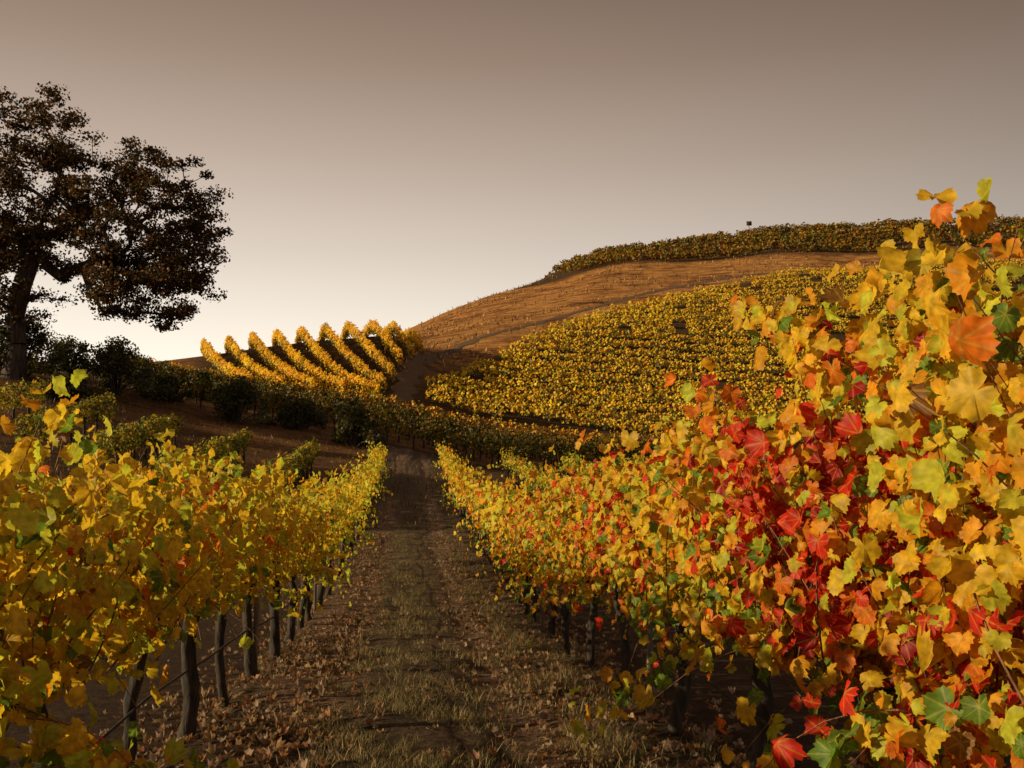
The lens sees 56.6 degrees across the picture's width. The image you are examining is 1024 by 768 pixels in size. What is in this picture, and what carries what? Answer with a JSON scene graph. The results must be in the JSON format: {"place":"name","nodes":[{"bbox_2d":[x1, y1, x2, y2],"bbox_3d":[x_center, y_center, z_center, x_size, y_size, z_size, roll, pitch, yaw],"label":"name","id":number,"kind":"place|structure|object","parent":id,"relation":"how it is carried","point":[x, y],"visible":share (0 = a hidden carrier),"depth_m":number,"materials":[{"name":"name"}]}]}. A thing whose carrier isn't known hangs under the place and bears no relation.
{"place":"outdoors","nodes":[
{"label":"outdoors","id":0,"kind":"place"},
{"bbox_2d":[197,610,509,738],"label":"stones","id":1,"kind":"object","parent":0,"point":[199,735],"visible":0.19,"depth_m":7.02,"materials":[{"name":"brown stone"}]},
{"bbox_2d":[156,446,735,767],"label":"dirt path","id":2,"kind":"structure","parent":0,"point":[393,723],"depth_m":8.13,"materials":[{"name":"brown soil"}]},
{"bbox_2d":[0,224,1023,767],"bbox_3d":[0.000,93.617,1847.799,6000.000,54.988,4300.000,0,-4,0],"label":"ground terrain","id":3,"kind":"structure","parent":0,"point":[100,700],"depth_m":90.14,"materials":[{"name":"soil"}]},
{"bbox_2d":[0,313,27,366],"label":"shrub","id":4,"kind":"object","parent":3,"relation":"on","point":[3,344],"visible":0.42,"depth_m":49.75,"materials":[{"name":"green plant"}]},
{"bbox_2d":[0,376,46,420],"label":"vineyard row","id":5,"kind":"object","parent":3,"relation":"on","point":[3,396],"visible":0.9,"depth_m":38.31,"materials":[{"name":"green plant"}]},
{"bbox_2d":[0,313,75,377],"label":"shrub","id":6,"kind":"object","parent":3,"relation":"on","point":[53,361],"visible":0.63,"depth_m":51.68,"materials":[{"name":"green plant"}]},
{"bbox_2d":[12,391,117,446],"bbox_3d":[-16.868,1.446,36.393,0.748,2.855,10.090,0,-4,-6],"label":"vineyard row","id":7,"kind":"object","parent":3,"relation":"on","point":[91,413],"visible":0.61,"depth_m":37.56,"materials":[{"name":"green plant"}]},
{"bbox_2d":[36,371,96,401],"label":"shrub","id":8,"kind":"object","parent":3,"relation":"on","point":[72,390],"visible":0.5,"depth_m":45.91,"materials":[{"name":"green plant"}]},
{"bbox_2d":[31,334,102,377],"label":"shrub","id":9,"kind":"object","parent":3,"relation":"on","point":[79,362],"visible":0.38,"depth_m":56.79,"materials":[{"name":"green plant"}]},
{"bbox_2d":[0,81,233,380],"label":"oak tree","id":10,"kind":"object","parent":3,"relation":"on","point":[168,273],"visible":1,"depth_m":49.61,"materials":[{"name":"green plant"}]},
{"bbox_2d":[81,335,158,394],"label":"shrub","id":11,"kind":"object","parent":3,"relation":"on","point":[112,357],"visible":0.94,"depth_m":53.55,"materials":[{"name":"green plant"}]},
{"bbox_2d":[0,369,240,767],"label":"grapevine","id":12,"kind":"object","parent":3,"relation":"on","point":[30,525],"visible":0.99,"depth_m":2.72,"materials":[{"name":"yellow plant"}]},
{"bbox_2d":[79,413,185,465],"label":"vineyard row","id":13,"kind":"object","parent":3,"relation":"on","point":[128,443],"visible":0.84,"depth_m":34.58,"materials":[{"name":"green plant"}]},
{"bbox_2d":[16,415,253,767],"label":"grapevine","id":14,"kind":"object","parent":3,"relation":"on","point":[169,568],"visible":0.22,"depth_m":4.55,"materials":[{"name":"yellow plant"}]},
{"bbox_2d":[0,408,275,767],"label":"grapevine","id":15,"kind":"object","parent":3,"relation":"on","point":[108,585],"visible":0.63,"depth_m":3.44,"materials":[{"name":"yellow plant"}]},
{"bbox_2d":[120,351,174,386],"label":"shrub","id":16,"kind":"object","parent":3,"relation":"on","point":[143,358],"visible":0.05,"depth_m":66.36,"materials":[{"name":"green plant"}]},
{"bbox_2d":[135,371,197,402],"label":"shrub","id":17,"kind":"object","parent":3,"relation":"on","point":[165,390],"visible":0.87,"depth_m":56.31,"materials":[{"name":"green plant"}]},
{"bbox_2d":[0,443,381,741],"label":"trellis","id":18,"kind":"object","parent":3,"relation":"on","point":[254,627],"visible":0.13,"depth_m":7.97,"materials":[{"name":"brown wood"}]},
{"bbox_2d":[148,427,253,482],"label":"vineyard row","id":19,"kind":"object","parent":3,"relation":"on","point":[238,441],"visible":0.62,"depth_m":35.87,"materials":[{"name":"green plant"}]},
{"bbox_2d":[180,370,221,401],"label":"shrub","id":20,"kind":"object","parent":3,"relation":"on","point":[204,374],"visible":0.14,"depth_m":63.77,"materials":[{"name":"green plant"}]},
{"bbox_2d":[200,338,253,379],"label":"vineyard row","id":21,"kind":"object","parent":3,"relation":"on","point":[209,352],"visible":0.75,"depth_m":94.63,"materials":[{"name":"yellow plant"}]},
{"bbox_2d":[137,444,319,743],"bbox_3d":[-1.941,1.320,5.926,1.135,1.884,1.664,-2,-4,26],"label":"grapevine","id":22,"kind":"object","parent":3,"relation":"on","point":[224,511],"visible":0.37,"depth_m":5.73,"materials":[{"name":"yellow plant"}]},
{"bbox_2d":[178,448,301,707],"bbox_3d":[-2.087,1.443,6.918,1.064,1.957,1.618,0,-4,0],"label":"grapevine","id":23,"kind":"object","parent":3,"relation":"on","point":[245,490],"visible":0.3,"depth_m":6.80,"materials":[{"name":"yellow plant"}]},
{"bbox_2d":[0,369,479,532],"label":"dry bank grass","id":24,"kind":"structure","parent":3,"relation":"on","point":[252,467],"depth_m":44.63,"materials":[{"name":"plant"}]},
{"bbox_2d":[211,374,273,424],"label":"shrub","id":25,"kind":"object","parent":3,"relation":"on","point":[239,390],"visible":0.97,"depth_m":53.44,"materials":[{"name":"green plant"}]},
{"bbox_2d":[178,464,317,680],"bbox_3d":[-2.305,1.646,8.034,1.214,1.940,1.826,0,-4,0],"label":"grapevine","id":26,"kind":"object","parent":3,"relation":"on","point":[275,566],"visible":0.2,"depth_m":8.05,"materials":[{"name":"yellow plant"}]},
{"bbox_2d":[224,336,284,389],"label":"vineyard row","id":27,"kind":"object","parent":3,"relation":"on","point":[231,346],"visible":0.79,"depth_m":94.23,"materials":[{"name":"yellow plant"}]},
{"bbox_2d":[247,331,317,392],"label":"vineyard row","id":28,"kind":"object","parent":3,"relation":"on","point":[273,361],"visible":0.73,"depth_m":93.76,"materials":[{"name":"yellow plant"}]},
{"bbox_2d":[255,436,320,494],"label":"vineyard row","id":29,"kind":"object","parent":3,"relation":"on","point":[304,458],"visible":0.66,"depth_m":35.58,"materials":[{"name":"green plant"}]},
{"bbox_2d":[267,398,329,430],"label":"shrub","id":30,"kind":"object","parent":3,"relation":"on","point":[295,413],"visible":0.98,"depth_m":55.51,"materials":[{"name":"green plant"}]},
{"bbox_2d":[264,469,343,663],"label":"grapevine","id":31,"kind":"object","parent":3,"relation":"on","point":[274,645],"visible":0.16,"depth_m":9.20,"materials":[{"name":"yellow plant"}]},
{"bbox_2d":[262,470,347,647],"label":"grapevine","id":32,"kind":"object","parent":3,"relation":"on","point":[304,562],"visible":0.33,"depth_m":10.43,"materials":[{"name":"yellow plant"}]},
{"bbox_2d":[271,327,350,397],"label":"vineyard row","id":33,"kind":"object","parent":3,"relation":"on","point":[293,356],"visible":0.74,"depth_m":93.22,"materials":[{"name":"yellow plant"}]},
{"bbox_2d":[276,479,354,628],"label":"grapevine","id":34,"kind":"object","parent":3,"relation":"on","point":[304,583],"visible":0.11,"depth_m":11.59,"materials":[{"name":"yellow plant"}]},
{"bbox_2d":[294,326,381,397],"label":"vineyard row","id":35,"kind":"object","parent":3,"relation":"on","point":[303,336],"visible":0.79,"depth_m":94.51,"materials":[{"name":"yellow plant"}]},
{"bbox_2d":[290,441,393,620],"bbox_3d":[-4.239,2.919,27.199,1.519,2.750,31.472,0,-4,-6],"label":"vineyard row","id":36,"kind":"object","parent":3,"relation":"on","point":[354,500],"visible":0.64,"depth_m":17.29,"materials":[{"name":"leaf"},{"name":"bark"}]},
{"bbox_2d":[317,322,386,393],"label":"vineyard row","id":37,"kind":"object","parent":3,"relation":"on","point":[327,333],"visible":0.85,"depth_m":97.65,"materials":[{"name":"yellow plant"}]},
{"bbox_2d":[331,395,388,447],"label":"shrub","id":38,"kind":"object","parent":3,"relation":"on","point":[350,424],"visible":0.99,"depth_m":52.72,"materials":[{"name":"green plant"}]},
{"bbox_2d":[339,320,395,381],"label":"vineyard row","id":39,"kind":"object","parent":3,"relation":"on","point":[362,340],"visible":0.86,"depth_m":100.58,"materials":[{"name":"yellow plant"}]},
{"bbox_2d":[361,319,403,365],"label":"vineyard row","id":40,"kind":"object","parent":3,"relation":"on","point":[374,329],"visible":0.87,"depth_m":104.22,"materials":[{"name":"yellow plant"}]},
{"bbox_2d":[383,321,414,358],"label":"vineyard row","id":41,"kind":"object","parent":3,"relation":"on","point":[392,327],"visible":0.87,"depth_m":107.94,"materials":[{"name":"yellow plant"}]},
{"bbox_2d":[404,327,423,352],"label":"vineyard row","id":42,"kind":"object","parent":3,"relation":"on","point":[413,337],"visible":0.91,"depth_m":113.13,"materials":[{"name":"yellow plant"}]},
{"bbox_2d":[28,532,863,767],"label":"fallen leaves","id":43,"kind":"object","parent":3,"relation":"on","point":[283,728],"visible":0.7,"depth_m":6.99,"materials":[{"name":"brown plant"}]},
{"bbox_2d":[425,389,503,417],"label":"vineyard row","id":44,"kind":"object","parent":3,"relation":"on","point":[460,399],"visible":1,"depth_m":87.52,"materials":[{"name":"plant"}]},
{"bbox_2d":[132,359,803,464],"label":"vineyard row","id":45,"kind":"object","parent":3,"relation":"on","point":[383,405],"visible":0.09,"depth_m":66.97,"materials":[{"name":"green plant"}]},
{"bbox_2d":[432,438,537,614],"bbox_3d":[-1.503,2.990,29.127,1.573,2.873,34.120,0,-4,-6],"label":"vineyard row","id":46,"kind":"object","parent":3,"relation":"on","point":[465,491],"visible":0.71,"depth_m":18.01,"materials":[{"name":"leaf"},{"name":"bark"}]},
{"bbox_2d":[121,355,851,467],"bbox_3d":[3.732,2.009,64.665,61.110,8.048,1.134,0,-4,-3],"label":"vineyard row","id":47,"kind":"object","parent":3,"relation":"on","point":[361,406],"visible":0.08,"depth_m":63.91,"materials":[{"name":"green plant"}]},
{"bbox_2d":[131,359,850,469],"bbox_3d":[3.617,2.031,61.665,58.141,7.923,1.136,0,-4,-4],"label":"vineyard row","id":48,"kind":"object","parent":3,"relation":"on","point":[371,417],"visible":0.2,"depth_m":60.91,"materials":[{"name":"green plant"}]},
{"bbox_2d":[141,356,848,450],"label":"vineyard row","id":49,"kind":"object","parent":3,"relation":"on","point":[521,431],"visible":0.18,"depth_m":73.11,"materials":[{"name":"green plant"}]},
{"bbox_2d":[158,361,845,461],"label":"vineyard row","id":50,"kind":"object","parent":3,"relation":"on","point":[442,417],"visible":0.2,"depth_m":70.04,"materials":[{"name":"green plant"}]},
{"bbox_2d":[481,479,576,621],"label":"grapevine","id":51,"kind":"object","parent":3,"relation":"on","point":[526,542],"visible":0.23,"depth_m":12.15,"materials":[{"name":"yellow plant"}]},
{"bbox_2d":[112,361,966,472],"bbox_3d":[3.505,2.122,58.632,55.440,7.419,1.181,0,-4,-4],"label":"vineyard row","id":52,"kind":"object","parent":3,"relation":"on","point":[391,421],"visible":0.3,"depth_m":57.99,"materials":[{"name":"green plant"}]},
{"bbox_2d":[487,469,608,639],"bbox_3d":[0.423,2.020,10.971,1.408,2.060,1.789,0,-4,0],"label":"grapevine","id":53,"kind":"object","parent":3,"relation":"on","point":[552,618],"visible":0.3,"depth_m":10.89,"materials":[{"name":"yellow plant"}]},
{"bbox_2d":[148,358,967,442],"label":"vineyard row","id":54,"kind":"object","parent":3,"relation":"on","point":[463,417],"visible":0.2,"depth_m":76.14,"materials":[{"name":"green plant"}]},
{"bbox_2d":[510,445,630,653],"bbox_3d":[0.609,1.741,9.695,1.268,2.244,2.078,0,-4,0],"label":"grapevine","id":55,"kind":"object","parent":3,"relation":"on","point":[557,552],"visible":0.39,"depth_m":9.48,"materials":[{"name":"yellow plant"}]},
{"bbox_2d":[514,454,637,670],"bbox_3d":[0.625,1.643,8.524,1.698,2.030,1.918,-1,-4,21],"label":"grapevine","id":56,"kind":"object","parent":3,"relation":"on","point":[579,547],"visible":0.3,"depth_m":8.21,"materials":[{"name":"yellow plant"}]},
{"bbox_2d":[425,381,764,432],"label":"vineyard row","id":57,"kind":"object","parent":3,"relation":"on","point":[536,410],"visible":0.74,"depth_m":89.88,"materials":[{"name":"yellow plant"}]},
{"bbox_2d":[551,438,673,689],"bbox_3d":[1.047,1.421,7.079,1.270,2.037,2.015,2,-4,-24],"label":"grapevine","id":58,"kind":"object","parent":3,"relation":"on","point":[601,572],"visible":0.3,"depth_m":7.15,"materials":[{"name":"yellow plant"}]},
{"bbox_2d":[461,363,867,401],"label":"vineyard row","id":59,"kind":"object","parent":3,"relation":"on","point":[651,389],"visible":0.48,"depth_m":103.72,"materials":[{"name":"yellow plant"}]},
{"bbox_2d":[473,358,867,392],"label":"vineyard row","id":60,"kind":"object","parent":3,"relation":"on","point":[617,378],"visible":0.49,"depth_m":107.32,"materials":[{"name":"yellow plant"}]},
{"bbox_2d":[568,429,788,735],"bbox_3d":[0.993,1.260,5.740,1.241,1.982,2.082,1,-4,-15],"label":"grapevine","id":61,"kind":"object","parent":3,"relation":"on","point":[639,496],"visible":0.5,"depth_m":5.75,"materials":[{"name":"yellow plant"}]},
{"bbox_2d":[380,225,993,378],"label":"dry hill grass","id":62,"kind":"structure","parent":3,"relation":"on","point":[394,338],"depth_m":168.73,"materials":[{"name":"plant"}]},
{"bbox_2d":[449,370,944,414],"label":"vineyard row","id":63,"kind":"object","parent":3,"relation":"on","point":[587,392],"visible":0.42,"depth_m":100.02,"materials":[{"name":"yellow plant"}]},
{"bbox_2d":[425,376,968,433],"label":"vineyard row","id":64,"kind":"object","parent":3,"relation":"on","point":[553,403],"visible":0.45,"depth_m":93.28,"materials":[{"name":"yellow plant"}]},
{"bbox_2d":[496,346,900,376],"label":"vineyard row","id":65,"kind":"object","parent":3,"relation":"on","point":[645,361],"visible":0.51,"depth_m":114.28,"materials":[{"name":"yellow plant"}]},
{"bbox_2d":[501,353,907,384],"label":"vineyard row","id":66,"kind":"object","parent":3,"relation":"on","point":[575,365],"visible":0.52,"depth_m":110.56,"materials":[{"name":"yellow plant"}]},
{"bbox_2d":[438,373,1016,423],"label":"vineyard row","id":67,"kind":"object","parent":3,"relation":"on","point":[644,408],"visible":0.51,"depth_m":96.64,"materials":[{"name":"yellow plant"}]},
{"bbox_2d":[445,452,1023,752],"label":"trellis","id":68,"kind":"object","parent":3,"relation":"on","point":[649,649],"visible":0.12,"depth_m":6.42,"materials":[{"name":"brown wood"}]},
{"bbox_2d":[577,312,899,326],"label":"vineyard row","id":69,"kind":"object","parent":3,"relation":"on","point":[699,317],"visible":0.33,"depth_m":135.81,"materials":[{"name":"yellow plant"}]},
{"bbox_2d":[593,306,896,318],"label":"vineyard row","id":70,"kind":"object","parent":3,"relation":"on","point":[723,312],"visible":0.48,"depth_m":139.34,"materials":[{"name":"yellow plant"}]},
{"bbox_2d":[569,397,937,767],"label":"grapevine","id":71,"kind":"object","parent":3,"relation":"on","point":[695,558],"visible":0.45,"depth_m":4.33,"materials":[{"name":"yellow plant"}]},
{"bbox_2d":[495,447,1023,609],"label":"vineyard row","id":72,"kind":"object","parent":3,"relation":"on","point":[510,462],"visible":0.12,"depth_m":36.73,"materials":[{"name":"leaf"},{"name":"bark"}]},
{"bbox_2d":[509,339,1021,367],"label":"vineyard row","id":73,"kind":"object","parent":3,"relation":"on","point":[618,351],"visible":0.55,"depth_m":117.96,"materials":[{"name":"yellow plant"}]},
{"bbox_2d":[521,333,1023,365],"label":"vineyard row","id":74,"kind":"object","parent":3,"relation":"on","point":[631,342],"visible":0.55,"depth_m":121.59,"materials":[{"name":"yellow plant"}]},
{"bbox_2d":[533,327,1023,357],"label":"vineyard row","id":75,"kind":"object","parent":3,"relation":"on","point":[703,339],"visible":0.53,"depth_m":125.14,"materials":[{"name":"yellow plant"}]},
{"bbox_2d":[544,220,1013,276],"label":"vineyard row","id":76,"kind":"object","parent":3,"relation":"on","point":[806,231],"visible":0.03,"depth_m":227.68,"materials":[{"name":"green plant"}]},
{"bbox_2d":[563,316,999,335],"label":"vineyard row","id":77,"kind":"object","parent":3,"relation":"on","point":[665,323],"visible":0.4,"depth_m":132.29,"materials":[{"name":"yellow plant"}]},
{"bbox_2d":[548,320,1022,350],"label":"vineyard row","id":78,"kind":"object","parent":3,"relation":"on","point":[741,334],"visible":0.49,"depth_m":128.83,"materials":[{"name":"yellow plant"}]},
{"bbox_2d":[549,216,1022,273],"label":"vineyard row","id":79,"kind":"object","parent":3,"relation":"on","point":[874,223],"visible":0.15,"depth_m":224.43,"materials":[{"name":"green plant"}]},
{"bbox_2d":[552,214,1023,270],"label":"vineyard row","id":80,"kind":"object","parent":3,"relation":"on","point":[1002,219],"visible":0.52,"depth_m":220.93,"materials":[{"name":"green plant"}]},
{"bbox_2d":[556,218,1023,270],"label":"vineyard row","id":81,"kind":"object","parent":3,"relation":"on","point":[778,230],"visible":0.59,"depth_m":217.43,"materials":[{"name":"green plant"}]},
{"bbox_2d":[557,450,1023,626],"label":"vineyard row","id":82,"kind":"object","parent":3,"relation":"on","point":[575,464],"visible":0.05,"depth_m":41.29,"materials":[{"name":"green plant"}]},
{"bbox_2d":[560,222,1023,271],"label":"vineyard row","id":83,"kind":"object","parent":3,"relation":"on","point":[874,229],"visible":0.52,"depth_m":213.97,"materials":[{"name":"green plant"}]},
{"bbox_2d":[567,229,1018,270],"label":"vineyard row","id":84,"kind":"object","parent":3,"relation":"on","point":[853,239],"visible":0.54,"depth_m":206.97,"materials":[{"name":"green plant"}]},
{"bbox_2d":[563,224,1023,271],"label":"vineyard row","id":85,"kind":"object","parent":3,"relation":"on","point":[763,236],"visible":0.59,"depth_m":210.44,"materials":[{"name":"green plant"}]},
{"bbox_2d":[576,236,1012,269],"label":"vineyard row","id":86,"kind":"object","parent":3,"relation":"on","point":[726,253],"visible":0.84,"depth_m":200.00,"materials":[{"name":"green plant"}]},
{"bbox_2d":[610,300,983,312],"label":"vineyard row","id":87,"kind":"object","parent":3,"relation":"on","point":[709,306],"visible":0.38,"depth_m":142.76,"materials":[{"name":"yellow plant"}]},
{"bbox_2d":[572,233,1023,269],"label":"vineyard row","id":88,"kind":"object","parent":3,"relation":"on","point":[820,242],"visible":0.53,"depth_m":203.47,"materials":[{"name":"green plant"}]},
{"bbox_2d":[625,451,1009,543],"bbox_3d":[7.204,3.322,29.789,1.518,2.309,31.562,0,-4,-6],"label":"vineyard row","id":89,"kind":"object","parent":3,"relation":"on","point":[746,489],"visible":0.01,"depth_m":39.16,"materials":[{"name":"green plant"}]},
{"bbox_2d":[628,292,1010,307],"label":"vineyard row","id":90,"kind":"object","parent":3,"relation":"on","point":[698,301],"visible":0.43,"depth_m":146.28,"materials":[{"name":"yellow plant"}]},
{"bbox_2d":[645,286,1015,303],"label":"vineyard row","id":91,"kind":"object","parent":3,"relation":"on","point":[648,299],"visible":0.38,"depth_m":149.62,"materials":[{"name":"yellow plant"}]},
{"bbox_2d":[638,222,1023,767],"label":"grapevine","id":92,"kind":"object","parent":3,"relation":"on","point":[852,560],"visible":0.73,"depth_m":3.14,"materials":[{"name":"orange plant"}]},
{"bbox_2d":[666,280,1011,296],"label":"vineyard row","id":93,"kind":"object","parent":3,"relation":"on","point":[789,285],"visible":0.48,"depth_m":152.67,"materials":[{"name":"yellow plant"}]},
{"bbox_2d":[701,459,987,505],"bbox_3d":[9.833,3.366,31.549,1.526,2.428,29.352,0,-4,-6],"label":"vineyard row","id":94,"kind":"object","parent":3,"relation":"on","point":[982,500],"depth_m":33.86,"materials":[{"name":"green plant"}]},
{"bbox_2d":[693,274,1018,292],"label":"vineyard row","id":95,"kind":"object","parent":3,"relation":"on","point":[984,278],"visible":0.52,"depth_m":156.15,"materials":[{"name":"yellow plant"}]},
{"bbox_2d":[720,177,1023,767],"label":"grapevine","id":96,"kind":"object","parent":3,"relation":"on","point":[981,604],"visible":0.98,"depth_m":2.27,"materials":[{"name":"yellow plant"}]},
{"bbox_2d":[740,267,1009,281],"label":"vineyard row","id":97,"kind":"object","parent":3,"relation":"on","point":[858,273],"visible":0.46,"depth_m":159.69,"materials":[{"name":"yellow plant"}]},
{"bbox_2d":[769,260,1023,275],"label":"vineyard row","id":98,"kind":"object","parent":3,"relation":"on","point":[845,267],"visible":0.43,"depth_m":162.87,"materials":[{"name":"yellow plant"}]},
{"bbox_2d":[937,257,1023,265],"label":"vineyard row","id":99,"kind":"object","parent":3,"relation":"on","point":[989,261],"visible":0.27,"depth_m":163.46,"materials":[{"name":"yellow plant"}]},
{"bbox_2d":[0,0,1023,361],"label":"sky","id":100,"kind":"structure","parent":0,"point":[407,163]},
{"bbox_2d":[381,269,803,410],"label":"dirt road","id":101,"kind":"structure","parent":0,"point":[404,388],"depth_m":111.09,"materials":[{"name":"brown soil"}]}
]}

